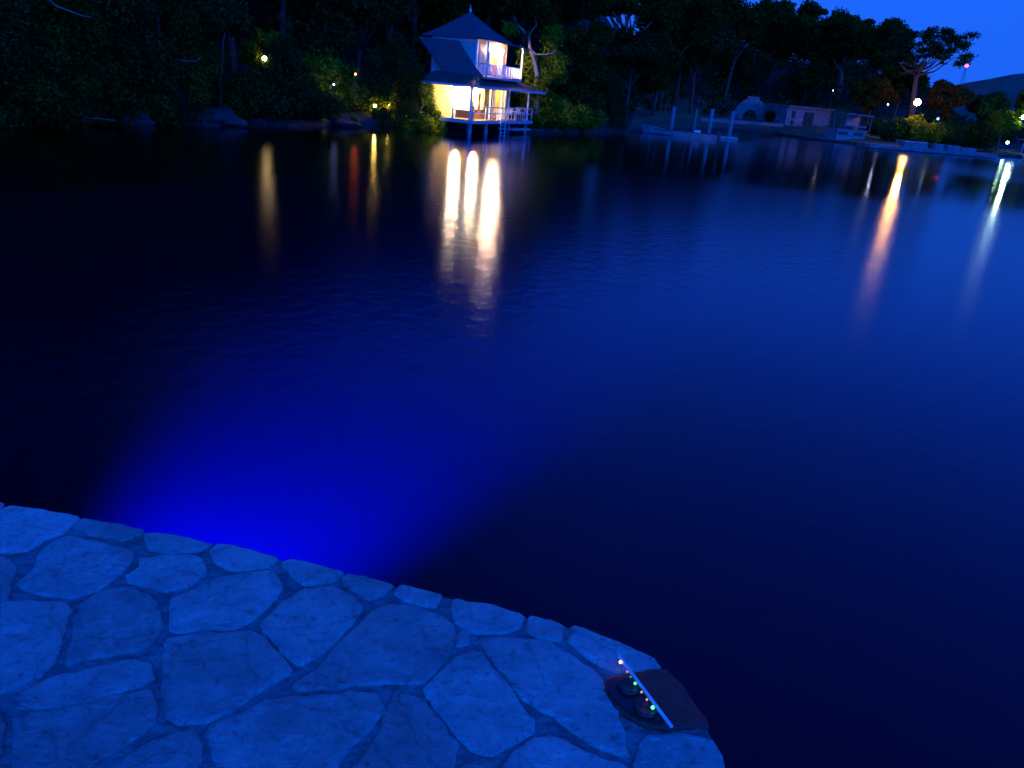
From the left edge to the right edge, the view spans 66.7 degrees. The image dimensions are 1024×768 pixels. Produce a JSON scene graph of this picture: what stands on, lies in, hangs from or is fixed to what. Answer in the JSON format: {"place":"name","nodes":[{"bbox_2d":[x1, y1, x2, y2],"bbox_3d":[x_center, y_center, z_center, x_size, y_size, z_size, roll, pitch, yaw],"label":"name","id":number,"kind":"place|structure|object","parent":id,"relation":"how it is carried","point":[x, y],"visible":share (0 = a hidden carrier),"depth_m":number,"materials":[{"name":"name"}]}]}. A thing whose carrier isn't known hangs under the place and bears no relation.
{"place":"outdoors","nodes":[
{"label":"outdoors","id":0,"kind":"place"},
{"bbox_2d":[0,502,724,767],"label":"terrace paving","id":1,"kind":"structure","parent":0,"point":[123,646],"depth_m":2.22,"materials":[{"name":"grey stone"}]},
{"bbox_2d":[608,676,663,723],"bbox_3d":[0.342,0.895,2.203,0.103,0.021,0.184,-4,23,-23],"label":"deck plate","id":2,"kind":"object","parent":1,"relation":"on","point":[625,694],"visible":0.98,"depth_m":2.20,"materials":[{"name":"black metal"}]},
{"bbox_2d":[617,651,672,727],"bbox_3d":[0.368,0.871,2.232,0.028,0.016,0.301,-4,23,-22],"label":"bead bar","id":3,"kind":"object","parent":2,"relation":"on","point":[648,695],"visible":1,"depth_m":2.22,"materials":[{"name":"white paint"}]},
{"bbox_2d":[0,123,1023,767],"bbox_3d":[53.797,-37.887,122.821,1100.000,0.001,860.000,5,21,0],"label":"lagoon water","id":4,"kind":"structure","parent":0,"point":[728,433],"depth_m":10.61,"materials":[{"name":"blue liquid"}]},
{"bbox_2d":[669,107,675,128],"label":"mooring post","id":5,"kind":"object","parent":4,"relation":"in","point":[672,117],"visible":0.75,"depth_m":97.65,"materials":[{"name":"paint"}]},
{"bbox_2d":[642,123,720,139],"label":"motorboat","id":6,"kind":"object","parent":4,"relation":"on","point":[646,128],"visible":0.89,"depth_m":91.12,"materials":[{"name":"paint"}]},
{"bbox_2d":[693,109,697,131],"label":"mooring post","id":7,"kind":"object","parent":4,"relation":"in","point":[694,125],"visible":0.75,"depth_m":101.06,"materials":[{"name":"paint"}]},
{"bbox_2d":[707,109,713,132],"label":"mooring post","id":8,"kind":"object","parent":4,"relation":"in","point":[710,121],"visible":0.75,"depth_m":97.33,"materials":[{"name":"paint"}]},
{"bbox_2d":[717,135,737,139],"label":"float","id":9,"kind":"object","parent":4,"relation":"on","point":[728,137],"visible":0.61,"depth_m":96.01,"materials":[{"name":"plastic"}]},
{"bbox_2d":[727,111,734,136],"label":"mooring post","id":10,"kind":"object","parent":4,"relation":"in","point":[731,123],"visible":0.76,"depth_m":99.26,"materials":[{"name":"paint"}]},
{"bbox_2d":[817,112,873,139],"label":"houseboat","id":11,"kind":"object","parent":4,"relation":"on","point":[851,122],"visible":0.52,"depth_m":123.17,"materials":[{"name":"paint"}]},
{"bbox_2d":[838,131,847,134],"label":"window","id":12,"kind":"structure","parent":11,"relation":"in","point":[840,132],"depth_m":122.23,"materials":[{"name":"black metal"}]},
{"bbox_2d":[857,140,998,157],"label":"dock","id":13,"kind":"object","parent":4,"relation":"in","point":[895,147],"visible":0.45,"depth_m":114.26,"materials":[{"name":"paint"}]},
{"bbox_2d":[900,141,928,148],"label":"dock box","id":14,"kind":"object","parent":13,"relation":"on","point":[913,144],"visible":0.93,"depth_m":113.83,"materials":[{"name":"paint"}]},
{"bbox_2d":[930,143,944,149],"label":"dock box","id":15,"kind":"object","parent":13,"relation":"on","point":[937,146],"visible":1,"depth_m":115.47,"materials":[{"name":"paint"}]},
{"bbox_2d":[943,145,960,150],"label":"dock box","id":16,"kind":"object","parent":13,"relation":"on","point":[951,148],"visible":1,"depth_m":115.95,"materials":[{"name":"paint"}]},
{"bbox_2d":[959,147,975,152],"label":"dock box","id":17,"kind":"object","parent":13,"relation":"on","point":[964,149],"visible":0.82,"depth_m":116.81,"materials":[{"name":"paint"}]},
{"bbox_2d":[0,0,1023,157],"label":"terrain","id":18,"kind":"structure","parent":0,"point":[683,118],"depth_m":121.28,"materials":[{"name":"green plant"}]},
{"bbox_2d":[0,64,79,127],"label":"bush","id":19,"kind":"object","parent":18,"relation":"on","point":[17,108],"visible":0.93,"depth_m":36.27,"materials":[{"name":"green plant"}]},
{"bbox_2d":[0,0,130,111],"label":"drooping tree","id":20,"kind":"object","parent":18,"relation":"on","point":[68,59],"visible":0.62,"depth_m":38.12,"materials":[{"name":"green plant"}]},
{"bbox_2d":[48,0,91,17],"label":"bare branch","id":21,"kind":"object","parent":20,"relation":"attached to","point":[66,9],"visible":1,"depth_m":35.90,"materials":[{"name":"brown plant"}]},
{"bbox_2d":[39,75,120,127],"bbox_3d":[-22.623,-14.091,39.744,3.888,3.235,5.400,9,21,10],"label":"bush","id":22,"kind":"object","parent":18,"relation":"on","point":[96,110],"visible":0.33,"depth_m":39.67,"materials":[{"name":"teal plant"}]},
{"bbox_2d":[80,118,116,120],"bbox_3d":[-21.187,-13.404,39.552,2.224,0.266,0.097,5,21,0],"label":"rock","id":23,"kind":"object","parent":22,"relation":"attached to","point":[100,118],"visible":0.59,"depth_m":39.50,"materials":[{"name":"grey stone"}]},
{"bbox_2d":[21,0,184,104],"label":"drooping tree","id":24,"kind":"object","parent":18,"relation":"on","point":[120,10],"visible":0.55,"depth_m":42.65,"materials":[{"name":"teal plant"}]},
{"bbox_2d":[113,107,156,125],"bbox_3d":[-21.176,-14.559,43.198,2.954,1.794,1.927,5,21,0],"label":"shore rock","id":25,"kind":"object","parent":18,"relation":"on","point":[148,121],"visible":0.34,"depth_m":42.73,"materials":[{"name":"grey stone"}]},
{"bbox_2d":[109,82,189,126],"bbox_3d":[-20.526,-15.320,43.881,4.441,3.306,4.205,1,21,-12],"label":"bush","id":26,"kind":"object","parent":18,"relation":"on","point":[163,112],"visible":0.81,"depth_m":42.70,"materials":[{"name":"green plant"}]},
{"bbox_2d":[103,0,226,123],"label":"drooping tree","id":27,"kind":"object","parent":18,"relation":"on","point":[203,76],"visible":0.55,"depth_m":44.75,"materials":[{"name":"green plant"}]},
{"bbox_2d":[178,103,225,125],"bbox_3d":[-18.984,-15.726,46.558,3.295,2.031,2.245,14,22,20],"label":"shore rock","id":28,"kind":"object","parent":18,"relation":"on","point":[218,116],"visible":0.27,"depth_m":45.90,"materials":[{"name":"grey stone"}]},
{"bbox_2d":[192,0,258,106],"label":"slender tree","id":29,"kind":"object","parent":18,"relation":"on","point":[216,16],"visible":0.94,"depth_m":47.02,"materials":[{"name":"green plant"}]},
{"bbox_2d":[212,106,247,126],"bbox_3d":[-17.746,-16.137,47.854,3.291,1.818,2.206,5,21,0],"label":"shore rock","id":30,"kind":"object","parent":18,"relation":"on","point":[233,119],"visible":0.34,"depth_m":47.43,"materials":[{"name":"grey stone"}]},
{"bbox_2d":[227,34,236,72],"bbox_3d":[-20.138,-30.670,56.440,11.386,16.449,13.033,-14,28,-42],"label":"leafy tree","id":31,"kind":"object","parent":18,"relation":"on","point":[232,64],"visible":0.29,"depth_m":58.14,"materials":[{"name":"plant"}]},
{"bbox_2d":[211,71,281,123],"bbox_3d":[-17.220,-18.140,49.586,4.205,3.306,4.441,15,23,24],"label":"bush","id":32,"kind":"object","parent":18,"relation":"on","point":[234,96],"visible":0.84,"depth_m":48.41,"materials":[{"name":"green plant"}]},
{"bbox_2d":[236,24,290,78],"bbox_3d":[-17.146,-22.156,54.661,4.182,5.565,4.137,-7,24,-30],"label":"leafy tree","id":33,"kind":"object","parent":18,"relation":"on","point":[250,56],"visible":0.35,"depth_m":53.34,"materials":[{"name":"green plant"}]},
{"bbox_2d":[262,54,266,81],"bbox_3d":[-16.958,-20.612,53.475,0.374,3.758,0.356,5,21,0],"label":"garden lamp","id":34,"kind":"object","parent":18,"relation":"on","point":[264,58],"visible":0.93,"depth_m":52.86,"materials":[{"name":"black metal"}]},
{"bbox_2d":[217,67,316,124],"bbox_3d":[-16.201,-18.588,50.877,6.382,3.823,4.595,-7,24,-30],"label":"bush","id":35,"kind":"object","parent":18,"relation":"on","point":[297,98],"visible":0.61,"depth_m":50.41,"materials":[{"name":"teal plant"}]},
{"bbox_2d":[278,0,285,34],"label":"leafy tree","id":36,"kind":"object","parent":18,"relation":"on","point":[282,12],"visible":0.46,"depth_m":61.16,"materials":[{"name":"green plant"}]},
{"bbox_2d":[247,28,321,114],"bbox_3d":[-15.762,-20.832,53.090,4.663,6.430,5.091,19,25,32],"label":"bush","id":37,"kind":"object","parent":18,"relation":"on","point":[284,60],"visible":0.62,"depth_m":52.38,"materials":[{"name":"teal plant"}]},
{"bbox_2d":[278,82,337,122],"bbox_3d":[-14.635,-19.224,53.669,4.909,2.941,3.534,-9,25,-33],"label":"bush","id":38,"kind":"object","parent":18,"relation":"on","point":[303,117],"visible":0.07,"depth_m":53.39,"materials":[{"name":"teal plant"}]},
{"bbox_2d":[292,84,346,123],"bbox_3d":[-13.762,-19.496,54.494,3.888,3.235,5.400,-12,27,-39],"label":"bush","id":39,"kind":"object","parent":18,"relation":"on","point":[324,106],"visible":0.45,"depth_m":52.98,"materials":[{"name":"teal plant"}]},
{"bbox_2d":[289,44,361,95],"bbox_3d":[-15.166,-24.093,60.937,7.015,4.791,7.123,-2,22,-17],"label":"bush","id":40,"kind":"object","parent":18,"relation":"on","point":[322,70],"visible":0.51,"depth_m":59.83,"materials":[{"name":"green plant"}]},
{"bbox_2d":[298,0,361,64],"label":"tall tree","id":41,"kind":"object","parent":18,"relation":"on","point":[337,30],"visible":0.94,"depth_m":60.93,"materials":[{"name":"teal plant"}]},
{"bbox_2d":[328,116,360,126],"bbox_3d":[-12.455,-18.986,56.704,2.999,1.066,2.082,14,23,22],"label":"shore rock","id":42,"kind":"object","parent":18,"relation":"on","point":[344,121],"visible":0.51,"depth_m":56.15,"materials":[{"name":"grey stone"}]},
{"bbox_2d":[321,74,372,110],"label":"bush","id":43,"kind":"object","parent":18,"relation":"on","point":[346,91],"visible":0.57,"depth_m":60.31,"materials":[{"name":"green plant"}]},
{"bbox_2d":[349,116,363,126],"bbox_3d":[-12.022,-19.150,57.769,1.912,1.503,2.019,0,22,-14],"label":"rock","id":44,"kind":"object","parent":18,"relation":"on","point":[354,119],"visible":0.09,"depth_m":57.39,"materials":[{"name":"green stone"}]},
{"bbox_2d":[305,0,418,82],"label":"leafy tree","id":45,"kind":"object","parent":18,"relation":"on","point":[372,16],"visible":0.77,"depth_m":62.55,"materials":[{"name":"teal plant"}]},
{"bbox_2d":[347,78,393,110],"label":"bush","id":46,"kind":"object","parent":18,"relation":"on","point":[374,102],"visible":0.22,"depth_m":62.54,"materials":[{"name":"green plant"}]},
{"bbox_2d":[369,91,400,109],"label":"bush","id":47,"kind":"object","parent":18,"relation":"on","point":[397,97],"visible":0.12,"depth_m":63.72,"materials":[{"name":"green plant"}]},
{"bbox_2d":[356,29,417,113],"bbox_3d":[-9.614,-24.444,62.750,5.641,7.778,6.159,3,21,-5],"label":"drooping tree","id":48,"kind":"object","parent":18,"relation":"on","point":[399,55],"visible":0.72,"depth_m":61.16,"materials":[{"name":"teal plant"}]},
{"bbox_2d":[370,104,440,128],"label":"bush","id":49,"kind":"object","parent":18,"relation":"on","point":[384,120],"visible":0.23,"depth_m":60.85,"materials":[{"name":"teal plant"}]},
{"bbox_2d":[386,96,444,124],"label":"bush","id":50,"kind":"object","parent":18,"relation":"on","point":[395,107],"visible":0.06,"depth_m":62.58,"materials":[{"name":"green plant"}]},
{"bbox_2d":[408,0,423,62],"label":"leafy tree","id":51,"kind":"object","parent":18,"relation":"on","point":[413,20],"visible":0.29,"depth_m":75.26,"materials":[{"name":"teal plant"}]},
{"bbox_2d":[385,0,446,76],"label":"leafy tree","id":52,"kind":"object","parent":18,"relation":"on","point":[388,32],"visible":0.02,"depth_m":70.59,"materials":[{"name":"green plant"}]},
{"bbox_2d":[392,64,442,127],"bbox_3d":[-7.303,-22.035,61.046,3.835,6.000,3.519,-8,25,-32],"label":"drooping tree","id":53,"kind":"object","parent":18,"relation":"on","point":[422,95],"visible":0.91,"depth_m":60.29,"materials":[{"name":"green plant"}]},
{"bbox_2d":[392,111,447,131],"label":"bush","id":54,"kind":"object","parent":18,"relation":"on","point":[427,123],"visible":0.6,"depth_m":59.77,"materials":[{"name":"green plant"}]},
{"bbox_2d":[492,0,564,92],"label":"leafy tree","id":55,"kind":"object","parent":18,"relation":"on","point":[542,13],"visible":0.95,"depth_m":76.68,"materials":[{"name":"green plant"}]},
{"bbox_2d":[500,17,571,113],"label":"twisted tree","id":56,"kind":"object","parent":18,"relation":"on","point":[533,68],"visible":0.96,"depth_m":70.13,"materials":[{"name":"green plant"}]},
{"bbox_2d":[509,86,572,130],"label":"bush","id":57,"kind":"object","parent":18,"relation":"on","point":[519,100],"visible":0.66,"depth_m":71.49,"materials":[{"name":"green plant"}]},
{"bbox_2d":[521,50,569,91],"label":"leafy tree","id":58,"kind":"object","parent":18,"relation":"on","point":[560,79],"visible":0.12,"depth_m":77.33,"materials":[{"name":"green plant"}]},
{"bbox_2d":[540,89,571,104],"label":"bush","id":59,"kind":"object","parent":18,"relation":"on","point":[551,93],"visible":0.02,"depth_m":75.66,"materials":[{"name":"green plant"}]},
{"bbox_2d":[509,0,619,91],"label":"leafy tree","id":60,"kind":"object","parent":18,"relation":"on","point":[568,17],"visible":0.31,"depth_m":83.13,"materials":[{"name":"teal plant"}]},
{"bbox_2d":[109,0,1023,143],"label":"hillside woods","id":61,"kind":"object","parent":18,"relation":"on","point":[765,60],"visible":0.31,"depth_m":149.24,"materials":[{"name":"teal plant"}]},
{"bbox_2d":[542,94,593,131],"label":"bush","id":62,"kind":"object","parent":18,"relation":"on","point":[575,118],"visible":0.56,"depth_m":73.70,"materials":[{"name":"green plant"}]},
{"bbox_2d":[552,80,605,129],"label":"bush","id":63,"kind":"object","parent":18,"relation":"on","point":[581,92],"visible":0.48,"depth_m":78.07,"materials":[{"name":"green plant"}]},
{"bbox_2d":[576,104,608,132],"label":"bush","id":64,"kind":"object","parent":18,"relation":"on","point":[593,124],"visible":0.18,"depth_m":78.01,"materials":[{"name":"green plant"}]},
{"bbox_2d":[572,0,679,77],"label":"open crowned tree","id":65,"kind":"object","parent":18,"relation":"on","point":[655,11],"visible":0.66,"depth_m":95.68,"materials":[{"name":"green plant"}]},
{"bbox_2d":[601,23,668,117],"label":"leafy tree","id":66,"kind":"object","parent":18,"relation":"on","point":[641,53],"visible":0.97,"depth_m":96.29,"materials":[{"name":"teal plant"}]},
{"bbox_2d":[633,0,725,111],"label":"leafy tree","id":67,"kind":"object","parent":18,"relation":"on","point":[702,18],"visible":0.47,"depth_m":118.39,"materials":[{"name":"green plant"}]},
{"bbox_2d":[673,0,739,104],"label":"leafy tree","id":68,"kind":"object","parent":18,"relation":"on","point":[727,4],"visible":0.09,"depth_m":132.18,"materials":[{"name":"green plant"}]},
{"bbox_2d":[677,16,743,112],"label":"leafy tree","id":69,"kind":"object","parent":18,"relation":"on","point":[725,45],"visible":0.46,"depth_m":126.75,"materials":[{"name":"teal plant"}]},
{"bbox_2d":[712,43,759,94],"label":"drooping tree","id":70,"kind":"object","parent":18,"relation":"on","point":[743,74],"visible":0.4,"depth_m":162.73,"materials":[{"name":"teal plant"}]},
{"bbox_2d":[700,117,783,126],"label":"garden wall","id":71,"kind":"structure","parent":18,"relation":"on","point":[742,122],"depth_m":119.89,"materials":[{"name":"grey stone"}]},
{"bbox_2d":[734,96,763,119],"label":"garden arch","id":72,"kind":"structure","parent":18,"relation":"on","point":[755,104],"depth_m":147.05,"materials":[{"name":"grey stone"}]},
{"bbox_2d":[722,0,781,106],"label":"leafy tree","id":73,"kind":"object","parent":18,"relation":"on","point":[747,22],"visible":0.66,"depth_m":148.93,"materials":[{"name":"green plant"}]},
{"bbox_2d":[764,109,775,121],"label":"bush","id":74,"kind":"object","parent":18,"relation":"on","point":[769,114],"visible":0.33,"depth_m":141.67,"materials":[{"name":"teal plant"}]},
{"bbox_2d":[754,3,806,92],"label":"leafy tree","id":75,"kind":"object","parent":18,"relation":"on","point":[787,44],"visible":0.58,"depth_m":163.91,"materials":[{"name":"teal plant"}]},
{"bbox_2d":[753,0,821,91],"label":"leafy tree","id":76,"kind":"object","parent":18,"relation":"on","point":[807,7],"visible":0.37,"depth_m":163.38,"materials":[{"name":"green plant"}]},
{"bbox_2d":[762,103,835,125],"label":"pale building","id":77,"kind":"structure","parent":18,"relation":"on","point":[791,115],"depth_m":141.10,"materials":[{"name":"paint"}]},
{"bbox_2d":[792,12,850,102],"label":"leafy tree","id":78,"kind":"object","parent":18,"relation":"on","point":[808,29],"visible":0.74,"depth_m":154.27,"materials":[{"name":"green plant"}]},
{"bbox_2d":[816,19,876,101],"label":"open crowned tree","id":79,"kind":"object","parent":18,"relation":"on","point":[832,35],"visible":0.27,"depth_m":153.48,"materials":[{"name":"green plant"}]},
{"bbox_2d":[818,7,876,91],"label":"leafy tree","id":80,"kind":"object","parent":18,"relation":"on","point":[840,52],"visible":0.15,"depth_m":154.91,"materials":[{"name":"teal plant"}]},
{"bbox_2d":[846,77,888,129],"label":"leafy tree","id":81,"kind":"object","parent":18,"relation":"on","point":[856,86],"visible":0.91,"depth_m":134.14,"materials":[{"name":"green plant"}]},
{"bbox_2d":[843,17,915,116],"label":"leafy tree","id":82,"kind":"object","parent":18,"relation":"on","point":[862,36],"visible":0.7,"depth_m":146.97,"materials":[{"name":"green plant"}]},
{"bbox_2d":[859,73,899,130],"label":"leafy tree","id":83,"kind":"object","parent":18,"relation":"on","point":[888,95],"visible":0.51,"depth_m":135.03,"materials":[{"name":"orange plant"}]},
{"bbox_2d":[865,116,913,141],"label":"bush","id":84,"kind":"object","parent":18,"relation":"on","point":[880,128],"visible":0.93,"depth_m":123.60,"materials":[{"name":"green plant"}]},
{"bbox_2d":[883,60,930,119],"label":"leafy tree","id":85,"kind":"object","parent":18,"relation":"on","point":[900,84],"visible":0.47,"depth_m":141.24,"materials":[{"name":"green plant"}]},
{"bbox_2d":[912,97,920,121],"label":"garden lamp","id":86,"kind":"object","parent":18,"relation":"on","point":[917,102],"visible":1,"depth_m":123.49,"materials":[{"name":"white glass"}]},
{"bbox_2d":[887,112,947,143],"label":"bush","id":87,"kind":"object","parent":18,"relation":"on","point":[919,131],"visible":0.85,"depth_m":122.11,"materials":[{"name":"green plant"}]},
{"bbox_2d":[879,25,981,118],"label":"open crowned tree","id":88,"kind":"object","parent":18,"relation":"on","point":[903,52],"visible":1,"depth_m":127.69,"materials":[{"name":"green plant"}]},
{"bbox_2d":[924,120,967,145],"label":"bush","id":89,"kind":"object","parent":18,"relation":"on","point":[954,133],"visible":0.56,"depth_m":125.78,"materials":[{"name":"green plant"}]},
{"bbox_2d":[924,79,976,123],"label":"leafy tree","id":90,"kind":"object","parent":18,"relation":"on","point":[948,98],"visible":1,"depth_m":133.39,"materials":[{"name":"green plant"}]},
{"bbox_2d":[951,120,996,151],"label":"bush","id":91,"kind":"object","parent":18,"relation":"on","point":[979,136],"visible":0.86,"depth_m":126.88,"materials":[{"name":"green plant"}]},
{"bbox_2d":[964,90,1011,121],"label":"leafy tree","id":92,"kind":"object","parent":18,"relation":"on","point":[983,107],"visible":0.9,"depth_m":140.21,"materials":[{"name":"teal plant"}]},
{"bbox_2d":[987,108,1023,150],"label":"leafy tree","id":93,"kind":"object","parent":18,"relation":"on","point":[1009,120],"visible":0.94,"depth_m":131.45,"materials":[{"name":"green plant"}]},
{"bbox_2d":[1013,89,1023,112],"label":"leafy tree","id":94,"kind":"object","parent":18,"relation":"on","point":[1019,104],"visible":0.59,"depth_m":137.88,"materials":[{"name":"green plant"}]},
{"bbox_2d":[607,0,1023,86],"label":"sky","id":95,"kind":"structure","parent":0,"point":[1000,23],"materials":[{"name":"blue"}]},
{"bbox_2d":[940,73,1023,120],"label":"distant hill","id":96,"kind":"structure","parent":0,"point":[1012,86],"depth_m":557.91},
{"label":"lagoon bed","id":97,"kind":"structure","parent":0,"visible":0},
{"bbox_2d":[419,6,545,133],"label":"lagoon house","id":98,"kind":"structure","parent":97,"relation":"on","point":[468,53],"depth_m":62.37,"materials":[{"name":"white wood"}]},
{"bbox_2d":[488,51,493,71],"bbox_3d":[-1.728,-26.431,63.802,0.060,1.500,0.800,14,23,21],"label":"window","id":99,"kind":"structure","parent":98,"relation":"in","point":[491,54],"depth_m":63.70,"materials":[{"name":"glass"}]},
{"bbox_2d":[497,51,503,75],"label":"door","id":100,"kind":"structure","parent":98,"relation":"in","point":[500,56],"depth_m":65.15,"materials":[{"name":"white paint"}]},
{"bbox_2d":[504,109,512,119],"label":"deck chair","id":101,"kind":"object","parent":98,"relation":"on","point":[510,110],"visible":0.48,"depth_m":67.06,"materials":[{"name":"white paint"}]},
{"bbox_2d":[516,109,523,119],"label":"deck chair","id":102,"kind":"object","parent":98,"relation":"on","point":[519,113],"visible":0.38,"depth_m":69.14,"materials":[{"name":"white paint"}]}
]}

